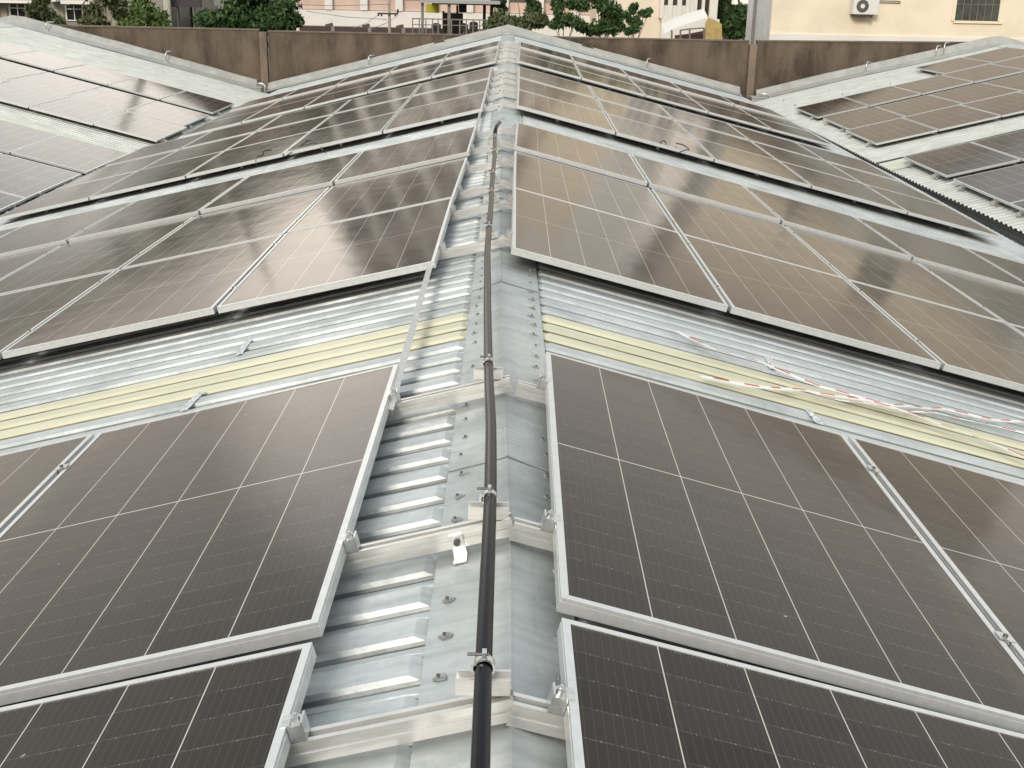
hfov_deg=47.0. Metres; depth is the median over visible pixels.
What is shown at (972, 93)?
solar panel
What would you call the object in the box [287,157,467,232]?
solar panel
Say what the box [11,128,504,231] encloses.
mounting rail
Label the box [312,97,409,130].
solar panel
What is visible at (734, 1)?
sky
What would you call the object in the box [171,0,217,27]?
open shed
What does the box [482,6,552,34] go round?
leafy tree
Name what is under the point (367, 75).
solar panel
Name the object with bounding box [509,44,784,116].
mounting rail
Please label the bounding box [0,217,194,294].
solar panel
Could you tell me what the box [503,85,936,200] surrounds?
mounting rail
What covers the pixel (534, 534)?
mounting rail
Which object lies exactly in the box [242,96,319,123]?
solar panel
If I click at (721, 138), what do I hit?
solar panel
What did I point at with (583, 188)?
solar panel
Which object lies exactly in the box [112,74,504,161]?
mounting rail
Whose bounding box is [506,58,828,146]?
mounting rail
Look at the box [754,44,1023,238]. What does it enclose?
neighbouring roof
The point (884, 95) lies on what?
solar panel
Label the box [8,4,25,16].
window
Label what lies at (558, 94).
solar panel
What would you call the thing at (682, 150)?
loose cable
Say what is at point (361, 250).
solar panel
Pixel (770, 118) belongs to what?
solar panel
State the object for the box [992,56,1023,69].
solar panel
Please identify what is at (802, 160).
solar panel
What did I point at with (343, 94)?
solar panel
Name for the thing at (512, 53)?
mounting rail
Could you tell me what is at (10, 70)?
solar panel
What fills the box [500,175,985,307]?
mounting rail
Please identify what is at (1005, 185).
solar panel
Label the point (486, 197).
pipe clamp
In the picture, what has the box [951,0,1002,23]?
window
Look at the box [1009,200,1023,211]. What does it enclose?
solar panel
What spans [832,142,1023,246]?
valley gutter
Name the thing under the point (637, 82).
solar panel
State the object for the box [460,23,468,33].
terrace chair
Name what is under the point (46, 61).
solar panel
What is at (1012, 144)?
solar panel
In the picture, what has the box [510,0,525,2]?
window
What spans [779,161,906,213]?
solar panel
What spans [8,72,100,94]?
solar panel
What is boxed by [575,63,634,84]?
solar panel
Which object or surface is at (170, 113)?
solar panel
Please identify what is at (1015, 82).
solar panel
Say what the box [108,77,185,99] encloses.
solar panel
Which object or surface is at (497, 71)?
mounting rail
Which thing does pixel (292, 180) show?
solar panel
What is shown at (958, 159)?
solar panel
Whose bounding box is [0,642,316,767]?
solar panel
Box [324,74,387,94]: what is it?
solar panel
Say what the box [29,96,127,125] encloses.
solar panel
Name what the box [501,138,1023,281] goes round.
mounting rail
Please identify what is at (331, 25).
wall floodlight
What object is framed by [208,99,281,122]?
solar panel
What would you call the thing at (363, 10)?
pink building
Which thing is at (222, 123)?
solar panel
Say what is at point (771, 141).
solar panel
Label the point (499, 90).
mounting rail
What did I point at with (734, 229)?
solar panel
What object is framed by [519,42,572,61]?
solar panel
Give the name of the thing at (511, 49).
mounting rail
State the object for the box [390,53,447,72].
solar panel
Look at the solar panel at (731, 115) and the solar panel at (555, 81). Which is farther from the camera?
the solar panel at (731, 115)
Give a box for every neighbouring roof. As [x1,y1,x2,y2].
[0,23,267,215]
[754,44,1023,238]
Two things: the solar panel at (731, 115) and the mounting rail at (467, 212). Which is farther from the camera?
the solar panel at (731, 115)
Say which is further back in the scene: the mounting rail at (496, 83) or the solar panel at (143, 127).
the solar panel at (143, 127)
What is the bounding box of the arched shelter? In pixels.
[662,9,721,38]
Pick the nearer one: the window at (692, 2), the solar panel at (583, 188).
the solar panel at (583, 188)
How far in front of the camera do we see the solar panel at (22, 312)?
7.26 m
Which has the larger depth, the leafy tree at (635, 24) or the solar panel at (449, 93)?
the leafy tree at (635, 24)
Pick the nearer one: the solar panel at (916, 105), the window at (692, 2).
the solar panel at (916, 105)
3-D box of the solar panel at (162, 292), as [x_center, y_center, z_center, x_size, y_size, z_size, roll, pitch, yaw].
[-2.066,-0.559,6.925,1.134,0.036,1.903,-12,18,4]
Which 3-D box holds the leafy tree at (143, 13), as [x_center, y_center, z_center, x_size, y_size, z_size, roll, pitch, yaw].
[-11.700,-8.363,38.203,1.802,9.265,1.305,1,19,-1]
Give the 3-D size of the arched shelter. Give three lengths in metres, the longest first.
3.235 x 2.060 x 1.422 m
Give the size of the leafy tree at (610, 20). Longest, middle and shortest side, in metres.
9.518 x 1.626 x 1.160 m
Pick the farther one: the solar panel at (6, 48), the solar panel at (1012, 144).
the solar panel at (6, 48)
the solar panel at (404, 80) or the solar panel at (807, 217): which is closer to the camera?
the solar panel at (807, 217)
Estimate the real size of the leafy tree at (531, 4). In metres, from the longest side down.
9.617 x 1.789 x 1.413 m
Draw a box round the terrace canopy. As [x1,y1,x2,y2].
[419,0,499,33]
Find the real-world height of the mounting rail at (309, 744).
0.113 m
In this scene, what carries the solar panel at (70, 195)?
on the mounting rail at (492, 107)
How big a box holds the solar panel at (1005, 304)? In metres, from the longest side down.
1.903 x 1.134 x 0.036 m
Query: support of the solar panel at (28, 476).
attached to the mounting rail at (457, 538)
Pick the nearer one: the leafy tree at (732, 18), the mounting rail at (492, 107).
the mounting rail at (492, 107)
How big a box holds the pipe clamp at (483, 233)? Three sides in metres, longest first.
0.097 x 0.080 x 0.036 m
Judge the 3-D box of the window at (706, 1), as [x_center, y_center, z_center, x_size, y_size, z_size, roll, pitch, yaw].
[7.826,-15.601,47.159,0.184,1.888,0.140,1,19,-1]
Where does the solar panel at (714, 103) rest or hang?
attached to the mounting rail at (511, 49)
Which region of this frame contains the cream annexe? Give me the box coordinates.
[590,0,719,37]
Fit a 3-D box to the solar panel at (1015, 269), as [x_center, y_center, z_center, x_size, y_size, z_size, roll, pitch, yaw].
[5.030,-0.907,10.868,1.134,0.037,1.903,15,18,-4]
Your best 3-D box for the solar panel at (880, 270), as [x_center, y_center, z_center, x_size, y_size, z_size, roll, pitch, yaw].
[2.784,-0.846,8.834,1.134,0.037,1.903,15,18,-4]
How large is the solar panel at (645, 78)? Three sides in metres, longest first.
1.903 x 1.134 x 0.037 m
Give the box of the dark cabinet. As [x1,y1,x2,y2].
[442,4,466,33]
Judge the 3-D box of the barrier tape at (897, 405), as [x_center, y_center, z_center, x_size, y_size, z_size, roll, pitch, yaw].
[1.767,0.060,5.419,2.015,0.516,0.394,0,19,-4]
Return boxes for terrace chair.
[431,23,441,33]
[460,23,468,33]
[469,22,477,33]
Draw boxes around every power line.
[296,4,385,5]
[307,11,386,19]
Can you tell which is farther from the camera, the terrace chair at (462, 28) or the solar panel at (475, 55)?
the terrace chair at (462, 28)
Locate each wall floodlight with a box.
[325,23,334,30]
[362,24,370,31]
[396,24,404,32]
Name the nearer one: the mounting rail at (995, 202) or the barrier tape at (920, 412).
the barrier tape at (920, 412)
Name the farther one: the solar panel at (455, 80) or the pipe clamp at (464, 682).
the solar panel at (455, 80)
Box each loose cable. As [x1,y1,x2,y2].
[255,150,271,164]
[286,140,323,155]
[676,143,689,153]
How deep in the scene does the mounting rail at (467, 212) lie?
7.36 m
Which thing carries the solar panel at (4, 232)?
attached to the mounting rail at (474, 150)
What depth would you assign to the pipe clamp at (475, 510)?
2.79 m
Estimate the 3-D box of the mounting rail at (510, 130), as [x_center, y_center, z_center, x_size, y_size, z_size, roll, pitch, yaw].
[2.774,-1.658,11.265,5.900,0.114,0.084,15,18,-4]
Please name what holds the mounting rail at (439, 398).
on the warehouse roof at (400, 634)
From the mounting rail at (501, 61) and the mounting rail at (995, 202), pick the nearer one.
the mounting rail at (995, 202)
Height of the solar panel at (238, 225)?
0.036 m
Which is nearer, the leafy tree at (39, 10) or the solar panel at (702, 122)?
the solar panel at (702, 122)
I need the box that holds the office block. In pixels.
[0,0,213,26]
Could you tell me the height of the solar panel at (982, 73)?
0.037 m
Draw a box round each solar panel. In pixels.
[0,41,36,55]
[0,51,85,70]
[0,59,45,79]
[0,81,69,107]
[0,119,59,153]
[0,154,81,199]
[0,170,138,219]
[0,192,25,211]
[0,201,135,257]
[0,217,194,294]
[0,225,24,236]
[0,245,61,279]
[0,270,115,359]
[0,364,398,705]
[0,433,94,532]
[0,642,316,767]
[2,234,282,358]
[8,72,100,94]
[11,135,129,173]
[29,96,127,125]
[54,64,135,85]
[57,150,177,188]
[68,87,154,110]
[68,177,246,242]
[89,151,223,199]
[94,112,186,141]
[105,131,211,165]
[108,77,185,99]
[122,187,329,268]
[126,101,208,126]
[143,132,254,168]
[161,91,233,113]
[180,110,261,137]
[181,115,280,148]
[186,131,309,177]
[200,151,360,213]
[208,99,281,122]
[217,198,453,312]
[225,115,331,150]
[230,89,297,111]
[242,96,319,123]
[257,99,350,131]
[266,87,333,108]
[283,77,347,98]
[284,111,397,155]
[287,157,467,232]
[305,82,378,108]
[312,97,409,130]
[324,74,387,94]
[334,83,420,113]
[334,126,476,184]
[336,65,397,85]
[368,68,437,92]
[381,60,443,80]
[383,91,486,133]
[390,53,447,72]
[400,79,489,110]
[412,67,491,95]
[432,53,496,77]
[439,47,498,66]
[445,40,499,59]
[511,188,727,311]
[512,151,678,232]
[513,122,647,185]
[516,89,614,133]
[517,78,603,112]
[518,54,580,78]
[518,67,594,97]
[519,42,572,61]
[519,48,576,68]
[544,351,1023,733]
[557,618,1023,767]
[571,55,626,76]
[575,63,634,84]
[579,70,644,95]
[589,86,671,118]
[597,99,689,135]
[606,113,713,160]
[621,69,680,90]
[628,77,693,100]
[631,154,780,223]
[638,86,707,112]
[651,188,842,277]
[659,105,748,139]
[671,82,733,104]
[674,120,775,159]
[682,234,940,368]
[683,92,750,115]
[693,137,810,187]
[695,101,770,129]
[722,96,786,119]
[729,124,823,160]
[736,106,806,130]
[744,186,911,259]
[751,141,860,182]
[754,117,832,146]
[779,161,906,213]
[785,226,1003,321]
[795,97,868,118]
[796,142,898,180]
[823,107,904,129]
[828,162,944,205]
[844,86,920,106]
[845,118,937,144]
[847,280,1023,391]
[847,436,1023,666]
[855,217,1023,291]
[864,184,1001,239]
[876,95,961,116]
[894,75,972,94]
[903,105,1000,130]
[903,142,1020,177]
[916,57,992,73]
[918,263,1023,327]
[929,83,1019,103]
[942,64,1023,82]
[953,164,1023,205]
[961,47,1023,62]
[961,92,1023,116]
[964,247,1023,279]
[971,130,1023,160]
[982,73,1023,90]
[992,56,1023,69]
[1008,324,1023,334]
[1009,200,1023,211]
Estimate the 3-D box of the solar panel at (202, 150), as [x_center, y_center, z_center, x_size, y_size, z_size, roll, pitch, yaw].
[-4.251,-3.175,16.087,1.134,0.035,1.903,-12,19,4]
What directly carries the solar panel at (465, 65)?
attached to the mounting rail at (501, 61)
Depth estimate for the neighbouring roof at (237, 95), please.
28.44 m
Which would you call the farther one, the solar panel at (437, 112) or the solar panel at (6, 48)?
the solar panel at (6, 48)
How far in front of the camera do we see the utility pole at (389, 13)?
41.88 m
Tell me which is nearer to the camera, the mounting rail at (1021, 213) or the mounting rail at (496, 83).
the mounting rail at (1021, 213)
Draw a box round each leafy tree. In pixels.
[22,0,67,24]
[76,0,129,25]
[116,0,172,26]
[191,0,304,31]
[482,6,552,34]
[490,0,542,30]
[548,0,590,35]
[582,0,626,36]
[621,1,653,37]
[718,0,747,39]
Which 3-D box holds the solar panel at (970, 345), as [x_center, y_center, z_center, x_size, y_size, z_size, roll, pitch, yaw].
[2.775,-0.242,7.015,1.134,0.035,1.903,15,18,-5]
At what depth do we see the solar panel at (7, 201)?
15.10 m
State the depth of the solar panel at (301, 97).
23.43 m
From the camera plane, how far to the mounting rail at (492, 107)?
13.60 m
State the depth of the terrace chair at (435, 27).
39.27 m
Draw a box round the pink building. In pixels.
[214,0,589,75]
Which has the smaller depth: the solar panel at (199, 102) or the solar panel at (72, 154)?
the solar panel at (72, 154)
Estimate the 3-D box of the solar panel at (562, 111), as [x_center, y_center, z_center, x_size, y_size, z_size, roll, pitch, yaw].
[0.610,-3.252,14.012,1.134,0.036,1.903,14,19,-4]
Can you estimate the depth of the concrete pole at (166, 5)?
39.88 m
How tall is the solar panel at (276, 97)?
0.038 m
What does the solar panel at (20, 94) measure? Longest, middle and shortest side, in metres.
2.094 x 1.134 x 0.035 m
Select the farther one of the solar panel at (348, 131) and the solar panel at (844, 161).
the solar panel at (844, 161)
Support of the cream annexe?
on the ground
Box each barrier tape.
[677,332,1023,421]
[700,375,1023,457]
[808,391,1023,433]
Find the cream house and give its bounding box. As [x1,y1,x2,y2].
[745,0,1023,43]
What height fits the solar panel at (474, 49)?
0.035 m
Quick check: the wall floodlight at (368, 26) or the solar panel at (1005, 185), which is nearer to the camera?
the solar panel at (1005, 185)
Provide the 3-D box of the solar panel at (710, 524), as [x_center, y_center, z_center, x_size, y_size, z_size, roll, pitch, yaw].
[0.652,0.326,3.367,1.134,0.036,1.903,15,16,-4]
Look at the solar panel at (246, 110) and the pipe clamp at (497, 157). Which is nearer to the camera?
the pipe clamp at (497, 157)
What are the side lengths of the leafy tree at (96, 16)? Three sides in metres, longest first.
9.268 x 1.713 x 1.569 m
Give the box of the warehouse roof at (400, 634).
[0,34,1023,767]
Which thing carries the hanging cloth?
hanging from the terrace canopy
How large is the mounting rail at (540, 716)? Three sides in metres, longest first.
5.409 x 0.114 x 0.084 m
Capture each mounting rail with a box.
[5,103,503,219]
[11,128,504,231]
[13,143,502,255]
[25,237,503,333]
[43,93,504,194]
[43,160,505,254]
[54,375,512,472]
[64,87,504,184]
[93,80,504,171]
[97,201,505,283]
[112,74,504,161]
[135,68,505,150]
[136,182,503,255]
[201,58,506,133]
[233,43,509,108]
[259,54,507,111]
[266,51,507,107]
[280,686,516,767]
[338,512,514,572]
[388,47,508,74]
[499,228,921,343]
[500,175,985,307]
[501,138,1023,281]
[502,100,991,236]
[502,194,863,292]
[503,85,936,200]
[503,154,931,271]
[504,67,870,164]
[504,73,892,176]
[504,78,910,186]
[504,91,956,211]
[504,124,977,254]
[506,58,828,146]
[506,682,574,739]
[508,48,792,121]
[508,51,804,128]
[508,54,814,134]
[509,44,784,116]
[509,509,1015,645]
[514,374,880,474]
[932,155,1010,178]
[958,183,967,190]
[991,197,1001,205]
[1017,209,1023,217]
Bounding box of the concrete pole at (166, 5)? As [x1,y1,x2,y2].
[162,0,171,25]
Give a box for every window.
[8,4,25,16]
[65,5,83,20]
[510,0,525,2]
[663,0,667,17]
[672,0,676,17]
[681,0,685,15]
[689,0,694,12]
[697,0,700,9]
[704,0,708,18]
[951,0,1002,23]
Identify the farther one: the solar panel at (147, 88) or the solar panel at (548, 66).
the solar panel at (147, 88)
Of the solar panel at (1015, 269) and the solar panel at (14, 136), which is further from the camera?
the solar panel at (14, 136)
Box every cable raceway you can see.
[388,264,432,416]
[476,110,481,129]
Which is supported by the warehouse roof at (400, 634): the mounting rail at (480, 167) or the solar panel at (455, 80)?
the mounting rail at (480, 167)
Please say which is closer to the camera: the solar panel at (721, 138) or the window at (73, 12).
the solar panel at (721, 138)
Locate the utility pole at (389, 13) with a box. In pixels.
[377,0,398,32]
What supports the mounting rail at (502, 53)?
on the warehouse roof at (400, 634)
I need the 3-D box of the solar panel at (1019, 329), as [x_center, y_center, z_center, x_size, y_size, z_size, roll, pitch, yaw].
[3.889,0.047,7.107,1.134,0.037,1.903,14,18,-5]
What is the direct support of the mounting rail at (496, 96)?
on the warehouse roof at (400, 634)
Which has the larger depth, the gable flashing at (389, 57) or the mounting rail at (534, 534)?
the gable flashing at (389, 57)
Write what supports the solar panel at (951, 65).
on the mounting rail
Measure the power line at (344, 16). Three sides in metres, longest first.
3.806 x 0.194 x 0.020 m
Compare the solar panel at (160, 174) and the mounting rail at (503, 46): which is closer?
the solar panel at (160, 174)
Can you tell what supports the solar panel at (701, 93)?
attached to the mounting rail at (514, 46)
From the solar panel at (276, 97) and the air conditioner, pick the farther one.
the air conditioner
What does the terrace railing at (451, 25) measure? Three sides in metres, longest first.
2.416 x 2.144 x 0.060 m
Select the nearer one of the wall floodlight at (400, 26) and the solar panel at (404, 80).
the solar panel at (404, 80)
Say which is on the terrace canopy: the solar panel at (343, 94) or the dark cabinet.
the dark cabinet
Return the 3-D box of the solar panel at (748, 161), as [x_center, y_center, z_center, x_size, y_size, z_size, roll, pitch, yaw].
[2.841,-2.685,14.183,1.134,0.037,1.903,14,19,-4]
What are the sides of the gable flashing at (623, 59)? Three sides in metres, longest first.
6.300 x 1.693 x 0.680 m
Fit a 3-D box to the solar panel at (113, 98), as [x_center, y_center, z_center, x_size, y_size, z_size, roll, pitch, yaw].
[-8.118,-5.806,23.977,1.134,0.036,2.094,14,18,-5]
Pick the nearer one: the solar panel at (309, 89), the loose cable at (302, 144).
the loose cable at (302, 144)
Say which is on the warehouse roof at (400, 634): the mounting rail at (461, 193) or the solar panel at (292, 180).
the mounting rail at (461, 193)
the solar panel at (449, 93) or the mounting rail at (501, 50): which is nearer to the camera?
the solar panel at (449, 93)
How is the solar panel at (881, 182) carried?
attached to the mounting rail at (510, 88)
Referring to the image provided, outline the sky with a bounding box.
[732,0,747,4]
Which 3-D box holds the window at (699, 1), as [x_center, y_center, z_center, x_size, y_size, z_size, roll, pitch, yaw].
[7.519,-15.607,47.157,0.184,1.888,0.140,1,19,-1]
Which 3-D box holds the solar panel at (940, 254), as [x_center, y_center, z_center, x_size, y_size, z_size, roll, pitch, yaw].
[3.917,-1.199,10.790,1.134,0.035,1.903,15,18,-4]
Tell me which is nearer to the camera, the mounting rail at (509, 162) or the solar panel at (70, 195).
the mounting rail at (509, 162)
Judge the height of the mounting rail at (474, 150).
0.114 m
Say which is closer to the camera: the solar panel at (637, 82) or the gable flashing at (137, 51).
the solar panel at (637, 82)
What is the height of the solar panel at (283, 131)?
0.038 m
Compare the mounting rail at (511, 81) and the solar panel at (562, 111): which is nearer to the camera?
the solar panel at (562, 111)
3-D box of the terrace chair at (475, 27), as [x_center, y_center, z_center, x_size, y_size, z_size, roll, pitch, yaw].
[-1.283,-11.783,39.530,0.286,0.744,0.450,1,19,-1]
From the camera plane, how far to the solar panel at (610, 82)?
21.13 m
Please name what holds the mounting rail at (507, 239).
on the warehouse roof at (400, 634)
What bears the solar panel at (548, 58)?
attached to the mounting rail at (511, 49)
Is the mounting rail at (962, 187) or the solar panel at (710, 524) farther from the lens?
the mounting rail at (962, 187)
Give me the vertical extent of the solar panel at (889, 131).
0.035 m
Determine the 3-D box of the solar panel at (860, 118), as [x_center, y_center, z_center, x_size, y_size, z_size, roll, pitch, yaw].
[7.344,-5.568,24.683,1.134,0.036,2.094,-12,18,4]
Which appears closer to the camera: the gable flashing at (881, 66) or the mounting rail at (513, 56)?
the mounting rail at (513, 56)
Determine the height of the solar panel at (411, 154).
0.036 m
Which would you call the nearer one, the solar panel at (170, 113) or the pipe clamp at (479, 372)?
the pipe clamp at (479, 372)
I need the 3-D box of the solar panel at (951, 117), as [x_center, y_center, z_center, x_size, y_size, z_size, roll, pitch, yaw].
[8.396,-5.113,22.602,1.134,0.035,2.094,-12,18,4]
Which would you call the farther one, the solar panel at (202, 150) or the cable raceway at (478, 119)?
the solar panel at (202, 150)
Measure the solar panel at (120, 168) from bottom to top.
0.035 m
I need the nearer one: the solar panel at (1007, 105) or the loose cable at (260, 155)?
the loose cable at (260, 155)
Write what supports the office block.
on the ground
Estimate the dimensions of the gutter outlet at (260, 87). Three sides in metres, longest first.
0.460 x 0.335 x 0.335 m
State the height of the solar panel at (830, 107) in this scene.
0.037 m
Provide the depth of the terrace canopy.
38.13 m
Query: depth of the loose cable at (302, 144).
13.49 m
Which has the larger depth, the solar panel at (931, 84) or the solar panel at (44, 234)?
the solar panel at (931, 84)
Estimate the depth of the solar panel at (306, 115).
17.74 m
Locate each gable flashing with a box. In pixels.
[0,15,257,88]
[266,25,507,91]
[508,25,741,95]
[756,36,1023,96]
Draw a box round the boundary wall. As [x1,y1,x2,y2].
[53,24,1023,234]
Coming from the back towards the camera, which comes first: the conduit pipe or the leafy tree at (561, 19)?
the leafy tree at (561, 19)
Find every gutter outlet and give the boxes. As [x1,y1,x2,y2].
[252,82,265,93]
[748,93,770,101]
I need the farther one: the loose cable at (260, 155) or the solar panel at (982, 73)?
the solar panel at (982, 73)
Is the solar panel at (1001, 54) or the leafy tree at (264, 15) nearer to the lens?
the solar panel at (1001, 54)
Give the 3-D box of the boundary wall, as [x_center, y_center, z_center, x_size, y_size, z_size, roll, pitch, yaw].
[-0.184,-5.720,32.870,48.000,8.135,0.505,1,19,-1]
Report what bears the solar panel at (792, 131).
attached to the mounting rail at (513, 56)
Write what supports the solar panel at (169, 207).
on the mounting rail at (474, 150)
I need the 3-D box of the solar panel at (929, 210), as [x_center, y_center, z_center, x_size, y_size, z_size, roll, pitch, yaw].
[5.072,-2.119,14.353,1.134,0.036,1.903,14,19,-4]
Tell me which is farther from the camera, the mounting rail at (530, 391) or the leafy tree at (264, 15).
the leafy tree at (264, 15)
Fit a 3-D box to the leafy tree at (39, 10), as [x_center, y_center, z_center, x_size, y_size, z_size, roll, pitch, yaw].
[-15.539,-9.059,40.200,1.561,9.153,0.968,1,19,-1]
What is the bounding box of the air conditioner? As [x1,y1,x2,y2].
[850,0,879,17]
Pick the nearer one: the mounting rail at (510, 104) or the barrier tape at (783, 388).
the barrier tape at (783, 388)
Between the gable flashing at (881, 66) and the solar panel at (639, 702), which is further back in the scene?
the gable flashing at (881, 66)
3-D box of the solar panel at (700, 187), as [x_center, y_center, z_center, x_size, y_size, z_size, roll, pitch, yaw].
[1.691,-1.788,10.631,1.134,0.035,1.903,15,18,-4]
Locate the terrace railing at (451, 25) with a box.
[412,18,486,33]
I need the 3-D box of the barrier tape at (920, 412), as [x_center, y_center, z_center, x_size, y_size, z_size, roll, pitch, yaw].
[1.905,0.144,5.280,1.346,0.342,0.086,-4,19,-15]
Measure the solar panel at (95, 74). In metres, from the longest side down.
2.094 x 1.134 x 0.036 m
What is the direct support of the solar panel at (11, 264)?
attached to the mounting rail at (461, 193)
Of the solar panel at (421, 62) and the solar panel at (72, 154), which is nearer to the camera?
the solar panel at (72, 154)
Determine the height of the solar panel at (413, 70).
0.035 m
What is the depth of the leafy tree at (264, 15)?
39.56 m
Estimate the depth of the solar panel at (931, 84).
26.65 m
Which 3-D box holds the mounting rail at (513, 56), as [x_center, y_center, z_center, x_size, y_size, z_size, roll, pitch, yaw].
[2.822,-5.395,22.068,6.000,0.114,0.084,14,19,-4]
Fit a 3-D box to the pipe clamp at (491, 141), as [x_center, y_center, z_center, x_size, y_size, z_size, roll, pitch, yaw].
[-0.146,-2.078,9.993,0.097,0.080,0.036,1,19,-1]
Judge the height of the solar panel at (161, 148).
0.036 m
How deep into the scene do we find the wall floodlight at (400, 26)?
31.63 m
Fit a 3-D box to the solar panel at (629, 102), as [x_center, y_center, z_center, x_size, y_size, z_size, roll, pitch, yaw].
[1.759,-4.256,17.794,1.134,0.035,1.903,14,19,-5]
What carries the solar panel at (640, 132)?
attached to the mounting rail at (510, 104)
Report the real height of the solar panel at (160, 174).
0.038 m
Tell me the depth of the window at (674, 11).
47.30 m
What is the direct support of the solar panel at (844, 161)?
attached to the mounting rail at (511, 76)
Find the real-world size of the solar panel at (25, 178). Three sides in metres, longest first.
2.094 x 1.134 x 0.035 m
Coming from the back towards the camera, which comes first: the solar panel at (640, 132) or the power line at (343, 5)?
the power line at (343, 5)
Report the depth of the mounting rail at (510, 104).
13.61 m
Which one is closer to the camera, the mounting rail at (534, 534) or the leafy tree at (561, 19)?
the mounting rail at (534, 534)
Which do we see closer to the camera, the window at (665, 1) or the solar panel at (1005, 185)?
the solar panel at (1005, 185)
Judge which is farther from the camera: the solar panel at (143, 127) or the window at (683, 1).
the window at (683, 1)
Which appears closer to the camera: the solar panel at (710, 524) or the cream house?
the solar panel at (710, 524)
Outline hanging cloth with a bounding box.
[426,4,438,12]
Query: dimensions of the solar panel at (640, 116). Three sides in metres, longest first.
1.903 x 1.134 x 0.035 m
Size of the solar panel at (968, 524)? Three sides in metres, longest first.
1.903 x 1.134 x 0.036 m
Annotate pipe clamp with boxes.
[455,648,510,695]
[468,485,508,519]
[474,354,502,379]
[479,222,497,237]
[483,188,498,200]
[486,169,499,181]
[488,148,500,158]
[489,134,500,143]
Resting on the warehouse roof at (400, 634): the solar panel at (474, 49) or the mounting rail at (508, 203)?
the mounting rail at (508, 203)
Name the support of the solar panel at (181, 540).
attached to the mounting rail at (457, 538)
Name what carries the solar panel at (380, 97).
attached to the mounting rail at (500, 77)
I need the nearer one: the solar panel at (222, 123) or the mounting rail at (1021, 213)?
the mounting rail at (1021, 213)
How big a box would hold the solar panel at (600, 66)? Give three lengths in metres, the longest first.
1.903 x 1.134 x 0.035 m
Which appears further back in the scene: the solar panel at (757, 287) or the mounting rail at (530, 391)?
the solar panel at (757, 287)
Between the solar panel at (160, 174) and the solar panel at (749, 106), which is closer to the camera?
the solar panel at (160, 174)
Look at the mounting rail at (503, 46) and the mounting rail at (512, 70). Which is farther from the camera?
the mounting rail at (503, 46)
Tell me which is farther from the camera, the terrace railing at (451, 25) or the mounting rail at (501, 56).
the terrace railing at (451, 25)
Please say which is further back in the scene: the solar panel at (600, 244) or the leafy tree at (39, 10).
the leafy tree at (39, 10)
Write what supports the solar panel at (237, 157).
attached to the mounting rail at (496, 96)
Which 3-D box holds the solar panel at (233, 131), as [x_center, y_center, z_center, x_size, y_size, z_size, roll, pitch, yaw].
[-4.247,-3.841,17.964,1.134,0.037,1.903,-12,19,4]
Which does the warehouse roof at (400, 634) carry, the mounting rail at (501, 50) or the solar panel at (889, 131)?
the mounting rail at (501, 50)
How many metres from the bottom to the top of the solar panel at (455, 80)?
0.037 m
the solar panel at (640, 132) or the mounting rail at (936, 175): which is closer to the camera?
the solar panel at (640, 132)
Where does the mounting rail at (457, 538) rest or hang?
on the warehouse roof at (400, 634)
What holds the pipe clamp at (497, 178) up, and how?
attached to the mounting rail at (461, 193)
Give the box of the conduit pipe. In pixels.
[470,121,500,767]
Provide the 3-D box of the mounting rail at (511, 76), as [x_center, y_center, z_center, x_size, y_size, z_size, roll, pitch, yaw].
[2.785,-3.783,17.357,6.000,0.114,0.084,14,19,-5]
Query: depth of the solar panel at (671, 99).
21.21 m
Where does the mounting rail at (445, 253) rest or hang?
on the warehouse roof at (400, 634)
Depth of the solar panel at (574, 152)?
10.28 m
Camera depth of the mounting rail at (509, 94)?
14.53 m
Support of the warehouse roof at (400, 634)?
on the ground

